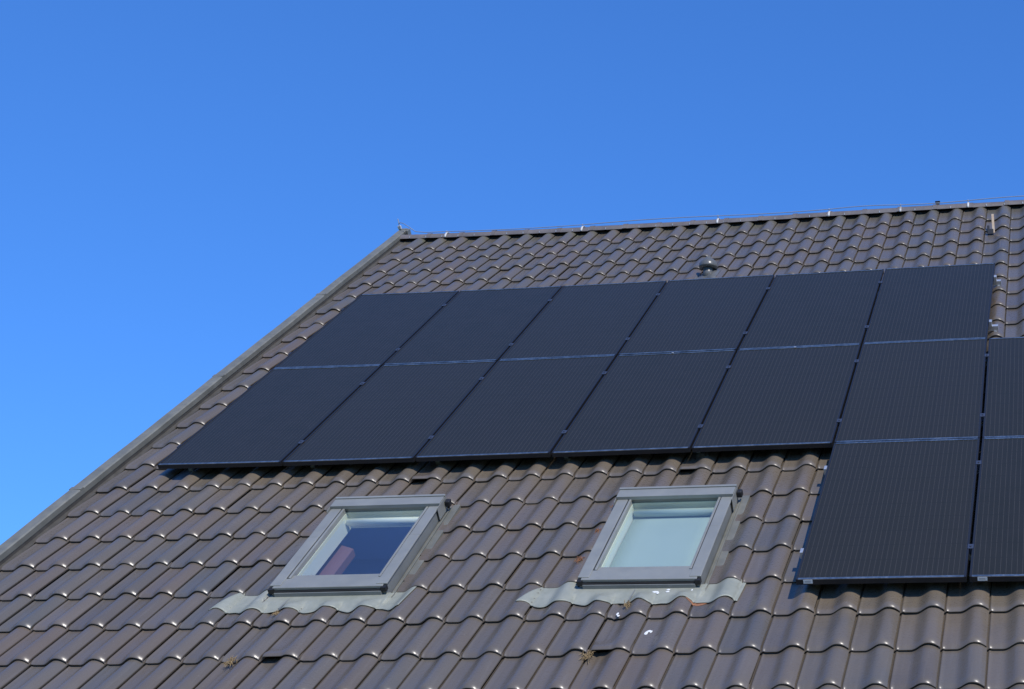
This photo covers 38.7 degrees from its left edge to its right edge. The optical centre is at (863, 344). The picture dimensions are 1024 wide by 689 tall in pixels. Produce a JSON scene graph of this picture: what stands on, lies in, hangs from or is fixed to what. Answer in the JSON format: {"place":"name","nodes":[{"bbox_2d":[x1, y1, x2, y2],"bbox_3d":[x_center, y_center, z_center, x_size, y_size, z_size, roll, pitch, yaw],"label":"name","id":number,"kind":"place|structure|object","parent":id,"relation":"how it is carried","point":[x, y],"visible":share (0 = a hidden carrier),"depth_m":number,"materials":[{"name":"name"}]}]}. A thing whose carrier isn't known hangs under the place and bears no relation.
{"place":"outdoors","nodes":[
{"label":"outdoors","id":0,"kind":"place"},
{"bbox_2d":[0,0,1023,544],"label":"sky","id":1,"kind":"structure","parent":0,"point":[179,179],"materials":[{"name":"blue"}]},
{"bbox_2d":[579,650,594,661],"bbox_3d":[-1.522,1.716,7.576,0.081,0.085,0.092,-3,-18,8],"label":"straw tuft","id":2,"kind":"object","parent":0,"point":[588,654],"visible":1,"depth_m":7.58,"materials":[{"name":"beige plant"}]},
{"bbox_2d":[987,214,994,234],"bbox_3d":[1.247,-1.176,13.500,0.074,0.217,0.029,-3,-18,8],"label":"wooden peg","id":3,"kind":"object","parent":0,"point":[990,231],"visible":1,"depth_m":13.48,"materials":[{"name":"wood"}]},
{"label":"ground","id":4,"kind":"structure","parent":0,"visible":0},
{"bbox_2d":[0,200,1023,688],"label":"house","id":5,"kind":"structure","parent":4,"relation":"on","point":[130,566],"depth_m":8.78,"materials":[{"name":"tile"}]},
{"bbox_2d":[222,655,237,666],"bbox_3d":[-3.620,1.815,7.897,0.083,0.081,0.100,-3,-18,8],"label":"straw tuft","id":6,"kind":"object","parent":5,"relation":"on","point":[229,662],"visible":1,"depth_m":7.90,"materials":[{"name":"beige plant"}]},
{"bbox_2d":[573,556,584,561],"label":"dead leaves","id":7,"kind":"object","parent":5,"relation":"on","point":[578,559],"visible":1,"depth_m":8.50,"materials":[{"name":"brown plant"}]},
{"bbox_2d":[177,413,984,470],"bbox_3d":[-1.668,0.696,9.906,7.108,0.232,0.129,-3,-18,8],"label":"mounting rail","id":8,"kind":"object","parent":5,"relation":"attached to","point":[982,415],"visible":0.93,"depth_m":9.98,"materials":[{"name":"metal"}]},
{"bbox_2d":[157,365,380,468],"bbox_3d":[-4.622,0.544,10.871,0.985,1.166,1.282,-3,-18,8],"label":"solar panel","id":9,"kind":"object","parent":8,"relation":"attached to","point":[273,416],"visible":1,"depth_m":10.75,"materials":[{"name":"black"}]},
{"bbox_2d":[283,361,496,465],"bbox_3d":[-3.626,0.508,10.721,1.010,1.159,1.284,-3,-18,8],"label":"solar panel","id":10,"kind":"object","parent":8,"relation":"attached to","point":[400,413],"visible":1,"depth_m":10.60,"materials":[{"name":"black"}]},
{"bbox_2d":[415,355,615,461],"bbox_3d":[-2.612,0.462,10.566,1.008,1.154,1.288,-3,-18,8],"label":"solar panel","id":11,"kind":"object","parent":8,"relation":"attached to","point":[520,408],"visible":1,"depth_m":10.45,"materials":[{"name":"black"}]},
{"bbox_2d":[552,350,735,456],"bbox_3d":[-1.603,0.418,10.412,1.001,1.152,1.291,-3,-18,8],"label":"solar panel","id":12,"kind":"object","parent":8,"relation":"attached to","point":[656,403],"visible":1,"depth_m":10.29,"materials":[{"name":"black"}]},
{"bbox_2d":[692,344,860,451],"bbox_3d":[-0.609,0.372,10.259,0.998,1.153,1.292,-3,-18,8],"label":"solar panel","id":13,"kind":"object","parent":8,"relation":"attached to","point":[794,397],"visible":1,"depth_m":10.14,"materials":[{"name":"black"}]},
{"bbox_2d":[834,338,986,442],"bbox_3d":[0.390,0.325,10.105,0.990,1.155,1.289,-3,-18,8],"label":"solar panel","id":14,"kind":"object","parent":8,"relation":"attached to","point":[919,390],"visible":1,"depth_m":10.01,"materials":[{"name":"black"}]},
{"bbox_2d":[982,337,1023,437],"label":"solar panel","id":15,"kind":"object","parent":8,"relation":"attached to","point":[1004,406],"visible":1,"depth_m":9.91,"materials":[{"name":"black"}]},
{"bbox_2d":[247,354,988,389],"bbox_3d":[-1.551,0.283,10.842,7.098,0.226,0.124,-3,-18,8],"label":"mounting rail","id":16,"kind":"object","parent":5,"relation":"attached to","point":[727,367],"visible":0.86,"depth_m":10.77,"materials":[{"name":"metal"}]},
{"bbox_2d":[623,600,630,608],"bbox_3d":[-1.371,1.511,8.005,0.055,0.068,0.055,12,-22,-33],"label":"straw tuft","id":17,"kind":"object","parent":5,"relation":"on","point":[626,604],"visible":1,"depth_m":8.00,"materials":[{"name":"beige plant"}]},
{"bbox_2d":[288,320,997,354],"bbox_3d":[-1.940,0.030,11.532,6.151,0.222,0.127,-3,-18,8],"label":"mounting rail","id":18,"kind":"object","parent":5,"relation":"attached to","point":[993,327],"visible":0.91,"depth_m":11.14,"materials":[{"name":"metal"}]},
{"bbox_2d":[274,291,458,367],"bbox_3d":[-4.422,-0.139,12.406,0.987,1.169,1.284,-3,-18,8],"label":"solar panel","id":19,"kind":"object","parent":18,"relation":"attached to","point":[368,329],"visible":1,"depth_m":12.34,"materials":[{"name":"black"}]},
{"bbox_2d":[618,275,774,354],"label":"solar panel","id":20,"kind":"object","parent":18,"relation":"attached to","point":[703,314],"visible":1,"depth_m":11.87,"materials":[{"name":"black"}]},
{"bbox_2d":[738,269,883,349],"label":"solar panel","id":21,"kind":"object","parent":18,"relation":"attached to","point":[816,309],"visible":0.99,"depth_m":11.72,"materials":[{"name":"black"}]},
{"bbox_2d":[341,275,1000,310],"bbox_3d":[-1.824,-0.377,12.457,6.152,0.221,0.122,-3,-18,8],"label":"mounting rail","id":22,"kind":"object","parent":5,"relation":"attached to","point":[997,282],"visible":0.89,"depth_m":12.05,"materials":[{"name":"metal"}]},
{"bbox_2d":[383,286,561,364],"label":"solar panel","id":23,"kind":"object","parent":22,"relation":"attached to","point":[476,325],"visible":1,"depth_m":12.18,"materials":[{"name":"black"}]},
{"bbox_2d":[499,281,666,359],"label":"solar panel","id":24,"kind":"object","parent":22,"relation":"attached to","point":[587,320],"visible":1,"depth_m":12.03,"materials":[{"name":"black"}]},
{"bbox_2d":[863,263,994,342],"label":"solar panel","id":25,"kind":"object","parent":22,"relation":"attached to","point":[945,302],"visible":1,"depth_m":11.57,"materials":[{"name":"black"}]},
{"bbox_2d":[694,256,720,278],"bbox_3d":[-1.486,-0.689,13.120,0.224,0.343,0.240,-3,-18,8],"label":"roof vent","id":26,"kind":"object","parent":5,"relation":"on","point":[708,265],"visible":0.82,"depth_m":13.11,"materials":[{"name":"grey plastic"}]},
{"bbox_2d":[397,196,1021,236],"bbox_3d":[-0.532,-1.451,14.537,9.329,0.299,0.183,-3,-18,8],"label":"lightning conductor","id":27,"kind":"object","parent":5,"relation":"on","point":[582,226],"visible":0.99,"depth_m":14.62,"materials":[{"name":"silver metal"}]},
{"bbox_2d":[800,544,973,559],"bbox_3d":[0.634,1.255,7.975,2.035,0.214,0.138,-3,-18,8],"label":"mounting rail","id":28,"kind":"object","parent":5,"relation":"attached to","point":[970,546],"visible":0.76,"depth_m":8.01,"materials":[{"name":"metal"}]},
{"bbox_2d":[824,460,980,474],"bbox_3d":[0.754,0.844,8.918,2.045,0.198,0.120,-3,-18,8],"label":"mounting rail","id":29,"kind":"object","parent":5,"relation":"attached to","point":[978,462],"visible":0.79,"depth_m":8.94,"materials":[{"name":"metal"}]},
{"bbox_2d":[796,438,979,584],"bbox_3d":[0.197,1.000,8.562,0.990,1.152,1.293,-3,-18,8],"label":"solar panel","id":30,"kind":"object","parent":29,"relation":"attached to","point":[894,511],"visible":1,"depth_m":8.43,"materials":[{"name":"black"}]},
{"bbox_2d":[969,437,1023,581],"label":"solar panel","id":31,"kind":"object","parent":29,"relation":"attached to","point":[997,554],"visible":1,"depth_m":8.31,"materials":[{"name":"black"}]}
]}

